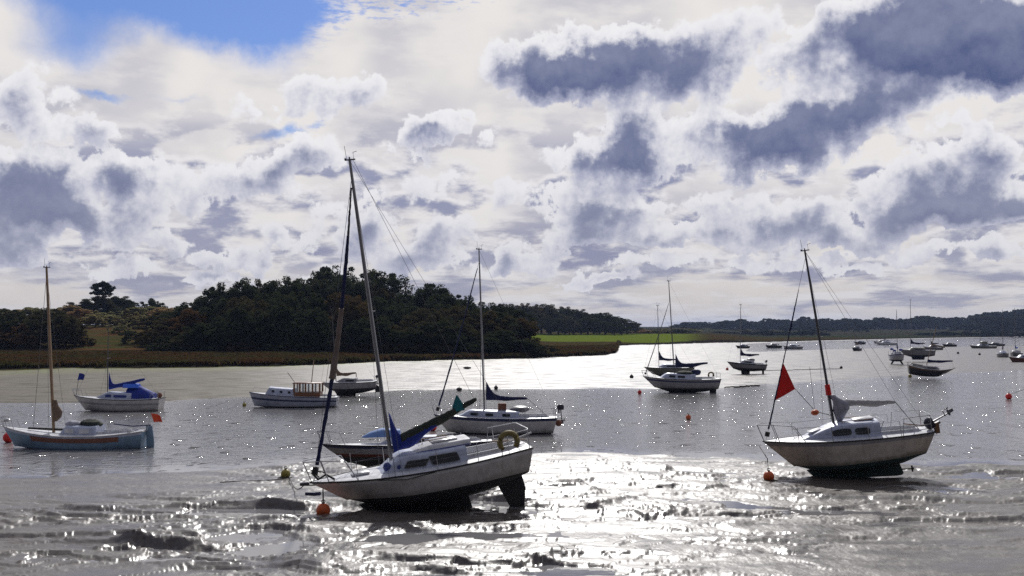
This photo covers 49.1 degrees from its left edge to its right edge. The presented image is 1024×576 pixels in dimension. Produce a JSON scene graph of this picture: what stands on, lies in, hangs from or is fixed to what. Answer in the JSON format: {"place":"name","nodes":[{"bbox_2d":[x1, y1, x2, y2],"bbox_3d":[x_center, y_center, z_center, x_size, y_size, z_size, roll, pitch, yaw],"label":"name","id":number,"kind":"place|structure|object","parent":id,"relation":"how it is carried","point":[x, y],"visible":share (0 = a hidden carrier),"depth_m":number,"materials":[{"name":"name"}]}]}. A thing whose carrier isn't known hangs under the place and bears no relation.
{"place":"outdoors","nodes":[
{"label":"outdoors","id":0,"kind":"place"},
{"bbox_2d":[0,325,1023,575],"bbox_3d":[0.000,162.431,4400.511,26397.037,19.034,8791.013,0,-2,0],"label":"mudflat ground","id":1,"kind":"structure","parent":0,"point":[630,515],"depth_m":32.67,"materials":[{"name":"grey soil"}]},
{"bbox_2d":[0,309,38,343],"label":"broadleaf tree","id":2,"kind":"object","parent":1,"relation":"on","point":[7,322],"visible":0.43,"depth_m":230.74,"materials":[{"name":"green plant"}]},
{"bbox_2d":[0,324,39,348],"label":"bush","id":3,"kind":"object","parent":1,"relation":"on","point":[17,340],"visible":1,"depth_m":221.34,"materials":[{"name":"green plant"}]},
{"bbox_2d":[13,325,63,346],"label":"bush","id":4,"kind":"object","parent":1,"relation":"on","point":[33,332],"visible":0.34,"depth_m":226.68,"materials":[{"name":"green plant"}]},
{"bbox_2d":[20,308,78,346],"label":"broadleaf tree","id":5,"kind":"object","parent":1,"relation":"on","point":[36,318],"visible":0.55,"depth_m":225.23,"materials":[{"name":"green plant"}]},
{"bbox_2d":[44,331,88,346],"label":"bush","id":6,"kind":"object","parent":1,"relation":"on","point":[82,340],"visible":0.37,"depth_m":227.93,"materials":[{"name":"green plant"}]},
{"bbox_2d":[45,315,88,347],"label":"broadleaf tree","id":7,"kind":"object","parent":1,"relation":"on","point":[69,332],"visible":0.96,"depth_m":224.35,"materials":[{"name":"green plant"}]},
{"bbox_2d":[66,298,108,312],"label":"broadleaf tree","id":8,"kind":"object","parent":1,"relation":"on","point":[86,303],"visible":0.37,"depth_m":349.06,"materials":[{"name":"green plant"}]},
{"bbox_2d":[77,310,117,326],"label":"bush","id":9,"kind":"object","parent":1,"relation":"on","point":[89,318],"visible":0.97,"depth_m":279.36,"materials":[{"name":"green plant"}]},
{"bbox_2d":[89,280,115,311],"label":"pine tree","id":10,"kind":"object","parent":1,"relation":"on","point":[107,288],"visible":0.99,"depth_m":349.37,"materials":[{"name":"green plant"}]},
{"bbox_2d":[82,294,135,312],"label":"broadleaf tree","id":11,"kind":"object","parent":1,"relation":"on","point":[105,301],"visible":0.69,"depth_m":347.27,"materials":[{"name":"green plant"}]},
{"bbox_2d":[103,296,142,313],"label":"broadleaf tree","id":12,"kind":"object","parent":1,"relation":"on","point":[116,300],"visible":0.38,"depth_m":350.92,"materials":[{"name":"green plant"}]},
{"bbox_2d":[118,326,144,343],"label":"bush","id":13,"kind":"object","parent":1,"relation":"on","point":[126,337],"visible":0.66,"depth_m":234.45,"materials":[{"name":"green plant"}]},
{"bbox_2d":[120,311,150,327],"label":"bush","id":14,"kind":"object","parent":1,"relation":"on","point":[133,321],"visible":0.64,"depth_m":273.81,"materials":[{"name":"green plant"}]},
{"bbox_2d":[128,329,150,345],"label":"bush","id":15,"kind":"object","parent":1,"relation":"on","point":[139,340],"visible":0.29,"depth_m":228.69,"materials":[{"name":"green plant"}]},
{"bbox_2d":[139,297,167,314],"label":"broadleaf tree","id":16,"kind":"object","parent":1,"relation":"on","point":[151,302],"visible":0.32,"depth_m":350.56,"materials":[{"name":"green plant"}]},
{"bbox_2d":[140,310,171,329],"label":"broadleaf tree","id":17,"kind":"object","parent":1,"relation":"on","point":[150,318],"visible":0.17,"depth_m":254.07,"materials":[{"name":"green plant"}]},
{"bbox_2d":[138,324,178,347],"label":"bush","id":18,"kind":"object","parent":1,"relation":"on","point":[151,334],"visible":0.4,"depth_m":217.03,"materials":[{"name":"green plant"}]},
{"bbox_2d":[142,340,184,350],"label":"bush","id":19,"kind":"object","parent":1,"relation":"on","point":[165,347],"visible":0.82,"depth_m":202.12,"materials":[{"name":"green plant"}]},
{"bbox_2d":[146,318,183,342],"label":"broadleaf tree","id":20,"kind":"object","parent":1,"relation":"on","point":[163,321],"visible":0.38,"depth_m":222.12,"materials":[{"name":"green plant"}]},
{"bbox_2d":[159,308,208,336],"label":"broadleaf tree","id":21,"kind":"object","parent":1,"relation":"on","point":[180,322],"visible":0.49,"depth_m":223.06,"materials":[{"name":"green plant"}]},
{"bbox_2d":[170,331,213,350],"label":"broadleaf tree","id":22,"kind":"object","parent":1,"relation":"on","point":[181,342],"visible":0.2,"depth_m":203.59,"materials":[{"name":"green plant"}]},
{"bbox_2d":[177,338,221,351],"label":"bush","id":23,"kind":"object","parent":1,"relation":"on","point":[208,348],"visible":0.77,"depth_m":202.31,"materials":[{"name":"green plant"}]},
{"bbox_2d":[176,322,228,350],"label":"broadleaf tree","id":24,"kind":"object","parent":1,"relation":"on","point":[199,330],"visible":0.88,"depth_m":203.18,"materials":[{"name":"green plant"}]},
{"bbox_2d":[173,293,231,327],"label":"broadleaf tree","id":25,"kind":"object","parent":1,"relation":"on","point":[199,300],"visible":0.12,"depth_m":238.16,"materials":[{"name":"green plant"}]},
{"bbox_2d":[193,298,227,325],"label":"broadleaf tree","id":26,"kind":"object","parent":1,"relation":"on","point":[210,312],"visible":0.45,"depth_m":225.39,"materials":[{"name":"green plant"}]},
{"bbox_2d":[205,316,230,339],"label":"broadleaf tree","id":27,"kind":"object","parent":1,"relation":"on","point":[215,320],"visible":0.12,"depth_m":212.28,"materials":[{"name":"green plant"}]},
{"bbox_2d":[200,281,256,306],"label":"broadleaf tree","id":28,"kind":"object","parent":1,"relation":"on","point":[211,293],"visible":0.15,"depth_m":242.07,"materials":[{"name":"green plant"}]},
{"bbox_2d":[211,296,247,321],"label":"broadleaf tree","id":29,"kind":"object","parent":1,"relation":"on","point":[232,302],"visible":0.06,"depth_m":225.15,"materials":[{"name":"green plant"}]},
{"bbox_2d":[203,277,257,309],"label":"broadleaf tree","id":30,"kind":"object","parent":1,"relation":"on","point":[248,291],"visible":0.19,"depth_m":240.25,"materials":[{"name":"green plant"}]},
{"bbox_2d":[215,303,261,350],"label":"broadleaf tree","id":31,"kind":"object","parent":1,"relation":"on","point":[236,314],"visible":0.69,"depth_m":204.08,"materials":[{"name":"green plant"}]},
{"bbox_2d":[222,299,268,320],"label":"broadleaf tree","id":32,"kind":"object","parent":1,"relation":"on","point":[249,305],"visible":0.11,"depth_m":219.66,"materials":[{"name":"green plant"}]},
{"bbox_2d":[250,291,280,316],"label":"broadleaf tree","id":33,"kind":"object","parent":1,"relation":"on","point":[264,296],"visible":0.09,"depth_m":226.15,"materials":[{"name":"green plant"}]},
{"bbox_2d":[246,276,305,304],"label":"broadleaf tree","id":34,"kind":"object","parent":1,"relation":"on","point":[288,287],"visible":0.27,"depth_m":247.28,"materials":[{"name":"green plant"}]},
{"bbox_2d":[258,302,294,349],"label":"broadleaf tree","id":35,"kind":"object","parent":1,"relation":"on","point":[283,314],"visible":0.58,"depth_m":208.10,"materials":[{"name":"green plant"}]},
{"bbox_2d":[261,294,309,335],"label":"broadleaf tree","id":36,"kind":"object","parent":1,"relation":"on","point":[291,302],"visible":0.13,"depth_m":220.01,"materials":[{"name":"green plant"}]},
{"bbox_2d":[275,309,314,349],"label":"broadleaf tree","id":37,"kind":"object","parent":1,"relation":"on","point":[294,317],"visible":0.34,"depth_m":207.41,"materials":[{"name":"green plant"}]},
{"bbox_2d":[289,291,313,311],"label":"broadleaf tree","id":38,"kind":"object","parent":1,"relation":"on","point":[299,298],"visible":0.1,"depth_m":228.04,"materials":[{"name":"green plant"}]},
{"bbox_2d":[286,307,331,348],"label":"broadleaf tree","id":39,"kind":"object","parent":1,"relation":"on","point":[313,325],"visible":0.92,"depth_m":203.42,"materials":[{"name":"green plant"}]},
{"bbox_2d":[0,340,620,367],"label":"marsh grass","id":40,"kind":"structure","parent":1,"relation":"on","point":[30,359],"depth_m":176.97,"materials":[{"name":"green plant"}]},
{"bbox_2d":[301,291,330,316],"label":"broadleaf tree","id":41,"kind":"object","parent":1,"relation":"on","point":[318,300],"visible":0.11,"depth_m":219.35,"materials":[{"name":"green plant"}]},
{"bbox_2d":[305,484,329,514],"bbox_3d":[-5.351,5.965,31.339,0.643,0.883,0.966,2,-3,-37],"label":"mooring buoy","id":42,"kind":"object","parent":1,"relation":"on","point":[322,508],"visible":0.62,"depth_m":31.17,"materials":[{"name":"plastic"}]},
{"bbox_2d":[306,278,337,308],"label":"broadleaf tree","id":43,"kind":"object","parent":1,"relation":"on","point":[323,292],"visible":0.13,"depth_m":249.67,"materials":[{"name":"green plant"}]},
{"bbox_2d":[302,337,342,351],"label":"bush","id":44,"kind":"object","parent":1,"relation":"on","point":[310,343],"visible":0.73,"depth_m":201.79,"materials":[{"name":"green plant"}]},
{"bbox_2d":[308,265,359,297],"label":"broadleaf tree","id":45,"kind":"object","parent":1,"relation":"on","point":[326,272],"visible":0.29,"depth_m":260.93,"materials":[{"name":"green plant"}]},
{"bbox_2d":[319,292,350,318],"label":"broadleaf tree","id":46,"kind":"object","parent":1,"relation":"on","point":[333,303],"visible":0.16,"depth_m":219.47,"materials":[{"name":"green plant"}]},
{"bbox_2d":[322,296,368,341],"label":"broadleaf tree","id":47,"kind":"object","parent":1,"relation":"on","point":[352,311],"visible":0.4,"depth_m":211.81,"materials":[{"name":"green plant"}]},
{"bbox_2d":[344,317,376,351],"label":"broadleaf tree","id":48,"kind":"object","parent":1,"relation":"on","point":[354,331],"visible":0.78,"depth_m":203.93,"materials":[{"name":"green plant"}]},
{"bbox_2d":[326,269,414,306],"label":"broadleaf tree","id":49,"kind":"object","parent":1,"relation":"on","point":[357,288],"visible":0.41,"depth_m":254.43,"materials":[{"name":"green plant"}]},
{"bbox_2d":[361,284,397,312],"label":"broadleaf tree","id":50,"kind":"object","parent":1,"relation":"on","point":[384,291],"visible":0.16,"depth_m":251.65,"materials":[{"name":"green plant"}]},
{"bbox_2d":[366,297,399,319],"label":"broadleaf tree","id":51,"kind":"object","parent":1,"relation":"on","point":[381,301],"visible":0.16,"depth_m":230.54,"materials":[{"name":"green plant"}]},
{"bbox_2d":[362,316,406,350],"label":"broadleaf tree","id":52,"kind":"object","parent":1,"relation":"on","point":[385,331],"visible":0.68,"depth_m":202.49,"materials":[{"name":"green plant"}]},
{"bbox_2d":[367,335,405,352],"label":"bush","id":53,"kind":"object","parent":1,"relation":"on","point":[387,347],"visible":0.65,"depth_m":202.42,"materials":[{"name":"green plant"}]},
{"bbox_2d":[371,305,407,332],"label":"broadleaf tree","id":54,"kind":"object","parent":1,"relation":"on","point":[396,318],"visible":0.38,"depth_m":224.34,"materials":[{"name":"green plant"}]},
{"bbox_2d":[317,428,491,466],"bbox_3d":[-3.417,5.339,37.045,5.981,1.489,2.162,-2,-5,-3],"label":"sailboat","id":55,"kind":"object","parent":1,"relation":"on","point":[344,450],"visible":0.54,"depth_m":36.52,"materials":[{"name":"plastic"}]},
{"bbox_2d":[380,337,428,352],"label":"bush","id":56,"kind":"object","parent":1,"relation":"on","point":[412,348],"visible":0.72,"depth_m":201.14,"materials":[{"name":"green plant"}]},
{"bbox_2d":[389,293,423,308],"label":"broadleaf tree","id":57,"kind":"object","parent":1,"relation":"on","point":[408,300],"visible":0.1,"depth_m":247.68,"materials":[{"name":"green plant"}]},
{"bbox_2d":[396,302,424,323],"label":"broadleaf tree","id":58,"kind":"object","parent":1,"relation":"on","point":[411,309],"visible":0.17,"depth_m":229.50,"materials":[{"name":"green plant"}]},
{"bbox_2d":[300,146,532,511],"bbox_3d":[-3.214,1.356,32.158,6.716,11.070,2.367,-8,3,-15],"label":"sailboat","id":59,"kind":"object","parent":1,"relation":"on","point":[445,471],"visible":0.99,"depth_m":31.78,"materials":[{"name":"plastic"}]},
{"bbox_2d":[400,321,453,352],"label":"broadleaf tree","id":60,"kind":"object","parent":1,"relation":"on","point":[413,334],"visible":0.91,"depth_m":203.08,"materials":[{"name":"green plant"}]},
{"bbox_2d":[422,292,460,312],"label":"broadleaf tree","id":61,"kind":"object","parent":1,"relation":"on","point":[445,300],"visible":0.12,"depth_m":239.10,"materials":[{"name":"green plant"}]},
{"bbox_2d":[419,317,466,351],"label":"broadleaf tree","id":62,"kind":"object","parent":1,"relation":"on","point":[443,323],"visible":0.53,"depth_m":206.26,"materials":[{"name":"green plant"}]},
{"bbox_2d":[411,283,475,311],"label":"broadleaf tree","id":63,"kind":"object","parent":1,"relation":"on","point":[427,292],"visible":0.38,"depth_m":248.02,"materials":[{"name":"green plant"}]},
{"bbox_2d":[435,305,471,332],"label":"broadleaf tree","id":64,"kind":"object","parent":1,"relation":"on","point":[455,312],"visible":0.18,"depth_m":222.25,"materials":[{"name":"green plant"}]},
{"bbox_2d":[445,319,483,349],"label":"broadleaf tree","id":65,"kind":"object","parent":1,"relation":"on","point":[469,331],"visible":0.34,"depth_m":212.36,"materials":[{"name":"green plant"}]},
{"bbox_2d":[457,334,491,351],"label":"broadleaf tree","id":66,"kind":"object","parent":1,"relation":"on","point":[468,341],"visible":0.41,"depth_m":210.99,"materials":[{"name":"green plant"}]},
{"bbox_2d":[465,337,507,353],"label":"broadleaf tree","id":67,"kind":"object","parent":1,"relation":"on","point":[491,343],"visible":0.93,"depth_m":204.80,"materials":[{"name":"green plant"}]},
{"bbox_2d":[466,310,514,334],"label":"broadleaf tree","id":68,"kind":"object","parent":1,"relation":"on","point":[488,320],"visible":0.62,"depth_m":220.30,"materials":[{"name":"green plant"}]},
{"bbox_2d":[483,302,515,325],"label":"broadleaf tree","id":69,"kind":"object","parent":1,"relation":"on","point":[500,308],"visible":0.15,"depth_m":235.82,"materials":[{"name":"green plant"}]},
{"bbox_2d":[492,311,532,339],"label":"broadleaf tree","id":70,"kind":"object","parent":1,"relation":"on","point":[500,315],"visible":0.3,"depth_m":223.33,"materials":[{"name":"green plant"}]},
{"bbox_2d":[503,303,538,333],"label":"broadleaf tree","id":71,"kind":"object","parent":1,"relation":"on","point":[517,314],"visible":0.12,"depth_m":248.83,"materials":[{"name":"green plant"}]},
{"bbox_2d":[508,317,540,343],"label":"broadleaf tree","id":72,"kind":"object","parent":1,"relation":"on","point":[531,328],"visible":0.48,"depth_m":224.76,"materials":[{"name":"green plant"}]},
{"bbox_2d":[505,339,546,353],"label":"broadleaf tree","id":73,"kind":"object","parent":1,"relation":"on","point":[523,343],"visible":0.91,"depth_m":209.33,"materials":[{"name":"green plant"}]},
{"bbox_2d":[509,338,560,353],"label":"bush","id":74,"kind":"object","parent":1,"relation":"on","point":[551,348],"visible":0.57,"depth_m":213.00,"materials":[{"name":"green plant"}]},
{"bbox_2d":[541,315,557,334],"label":"field edge tree","id":75,"kind":"object","parent":1,"relation":"on","point":[548,326],"visible":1,"depth_m":537.69,"materials":[{"name":"green plant"}]},
{"bbox_2d":[537,304,571,333],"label":"field edge tree","id":76,"kind":"object","parent":1,"relation":"on","point":[549,309],"visible":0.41,"depth_m":557.38,"materials":[{"name":"green plant"}]},
{"bbox_2d":[550,318,567,334],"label":"field edge tree","id":77,"kind":"object","parent":1,"relation":"on","point":[561,323],"visible":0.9,"depth_m":538.81,"materials":[{"name":"green plant"}]},
{"bbox_2d":[556,318,582,334],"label":"field edge tree","id":78,"kind":"object","parent":1,"relation":"on","point":[571,321],"visible":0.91,"depth_m":539.75,"materials":[{"name":"green plant"}]},
{"bbox_2d":[570,309,594,333],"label":"field edge tree","id":79,"kind":"object","parent":1,"relation":"on","point":[578,315],"visible":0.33,"depth_m":566.18,"materials":[{"name":"green plant"}]},
{"bbox_2d":[577,316,596,334],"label":"field edge tree","id":80,"kind":"object","parent":1,"relation":"on","point":[588,321],"visible":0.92,"depth_m":544.82,"materials":[{"name":"green plant"}]},
{"bbox_2d":[590,312,620,332],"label":"field edge tree","id":81,"kind":"object","parent":1,"relation":"on","point":[606,317],"visible":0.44,"depth_m":563.25,"materials":[{"name":"green plant"}]},
{"bbox_2d":[606,321,623,334],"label":"field edge tree","id":82,"kind":"object","parent":1,"relation":"on","point":[614,326],"visible":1,"depth_m":533.46,"materials":[{"name":"green plant"}]},
{"bbox_2d":[620,320,642,333],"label":"field edge tree","id":83,"kind":"object","parent":1,"relation":"on","point":[634,325],"visible":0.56,"depth_m":571.75,"materials":[{"name":"green plant"}]},
{"bbox_2d":[644,305,694,375],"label":"sailboat","id":84,"kind":"object","parent":1,"relation":"on","point":[661,370],"visible":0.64,"depth_m":121.20,"materials":[{"name":"plastic"}]},
{"bbox_2d":[759,446,776,480],"bbox_3d":[8.753,6.096,38.763,0.619,1.071,1.833,0,-2,0],"label":"mooring buoy","id":85,"kind":"object","parent":1,"relation":"on","point":[768,474],"visible":0.93,"depth_m":38.03,"materials":[{"name":"plastic"}]},
{"bbox_2d":[823,319,850,328],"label":"distant tree","id":86,"kind":"object","parent":1,"relation":"on","point":[831,323],"visible":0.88,"depth_m":1326.04,"materials":[{"name":"green plant"}]},
{"bbox_2d":[756,240,953,476],"bbox_3d":[11.682,2.445,39.365,6.690,8.648,2.313,-8,0,6],"label":"sailboat","id":87,"kind":"object","parent":1,"relation":"on","point":[864,446],"visible":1,"depth_m":38.82,"materials":[{"name":"plastic"}]},
{"bbox_2d":[856,320,890,329],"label":"distant tree","id":88,"kind":"object","parent":1,"relation":"on","point":[870,323],"visible":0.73,"depth_m":1339.65,"materials":[{"name":"green plant"}]},
{"bbox_2d":[872,319,904,329],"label":"distant tree","id":89,"kind":"object","parent":1,"relation":"on","point":[893,325],"visible":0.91,"depth_m":1334.80,"materials":[{"name":"green plant"}]},
{"bbox_2d":[901,318,931,329],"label":"distant tree","id":90,"kind":"object","parent":1,"relation":"on","point":[917,324],"visible":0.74,"depth_m":1343.05,"materials":[{"name":"green plant"}]},
{"bbox_2d":[901,299,935,359],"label":"sailboat","id":91,"kind":"object","parent":1,"relation":"on","point":[917,353],"visible":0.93,"depth_m":185.14,"materials":[{"name":"plastic"}]},
{"bbox_2d":[933,317,958,329],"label":"distant tree","id":92,"kind":"object","parent":1,"relation":"on","point":[946,322],"visible":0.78,"depth_m":1382.85,"materials":[{"name":"green plant"}]},
{"bbox_2d":[949,317,977,328],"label":"distant tree","id":93,"kind":"object","parent":1,"relation":"on","point":[960,322],"visible":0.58,"depth_m":1360.64,"materials":[{"name":"green plant"}]},
{"bbox_2d":[969,314,993,324],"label":"distant tree","id":94,"kind":"object","parent":1,"relation":"on","point":[981,318],"visible":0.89,"depth_m":1245.61,"materials":[{"name":"green plant"}]},
{"bbox_2d":[0,337,1023,575],"bbox_3d":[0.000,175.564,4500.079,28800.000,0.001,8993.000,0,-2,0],"label":"water","id":95,"kind":"structure","parent":0,"point":[983,422],"depth_m":61.28,"materials":[{"name":"grey liquid"}]},
{"bbox_2d":[0,258,162,449],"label":"sailboat","id":96,"kind":"object","parent":95,"relation":"on","point":[90,434],"visible":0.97,"depth_m":49.27,"materials":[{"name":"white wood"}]},
{"bbox_2d":[72,323,165,411],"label":"sailboat","id":97,"kind":"object","parent":95,"relation":"on","point":[135,396],"visible":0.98,"depth_m":72.24,"materials":[{"name":"plastic"}]},
{"bbox_2d":[249,360,339,407],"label":"motor launch","id":98,"kind":"object","parent":95,"relation":"on","point":[281,397],"visible":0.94,"depth_m":75.56,"materials":[{"name":"white plastic"}]},
{"bbox_2d":[321,306,379,395],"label":"sailboat","id":99,"kind":"object","parent":95,"relation":"on","point":[353,386],"visible":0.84,"depth_m":88.20,"materials":[{"name":"plastic"}]},
{"bbox_2d":[431,248,564,434],"bbox_3d":[-0.701,2.563,56.946,6.767,9.896,2.313,0,-2,-1],"label":"sailboat","id":100,"kind":"object","parent":95,"relation":"on","point":[474,420],"visible":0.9,"depth_m":56.18,"materials":[{"name":"white plastic"}]},
{"bbox_2d":[641,276,720,391],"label":"sailboat","id":101,"kind":"object","parent":95,"relation":"on","point":[684,381],"visible":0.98,"depth_m":93.65,"materials":[{"name":"plastic"}]},
{"bbox_2d":[727,305,767,373],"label":"sailboat","id":102,"kind":"object","parent":95,"relation":"on","point":[743,366],"visible":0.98,"depth_m":132.27,"materials":[{"name":"plastic"}]},
{"bbox_2d":[888,310,903,363],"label":"sailboat","id":103,"kind":"object","parent":95,"relation":"on","point":[896,356],"visible":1,"depth_m":168.91,"materials":[{"name":"plastic"}]},
{"bbox_2d":[907,323,954,376],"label":"sailboat","id":104,"kind":"object","parent":95,"relation":"on","point":[925,370],"visible":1,"depth_m":121.68,"materials":[{"name":"grey plastic"}]},
{"bbox_2d":[0,0,1023,326],"label":"sky","id":105,"kind":"structure","parent":0,"point":[594,153],"materials":[{"name":"white"}]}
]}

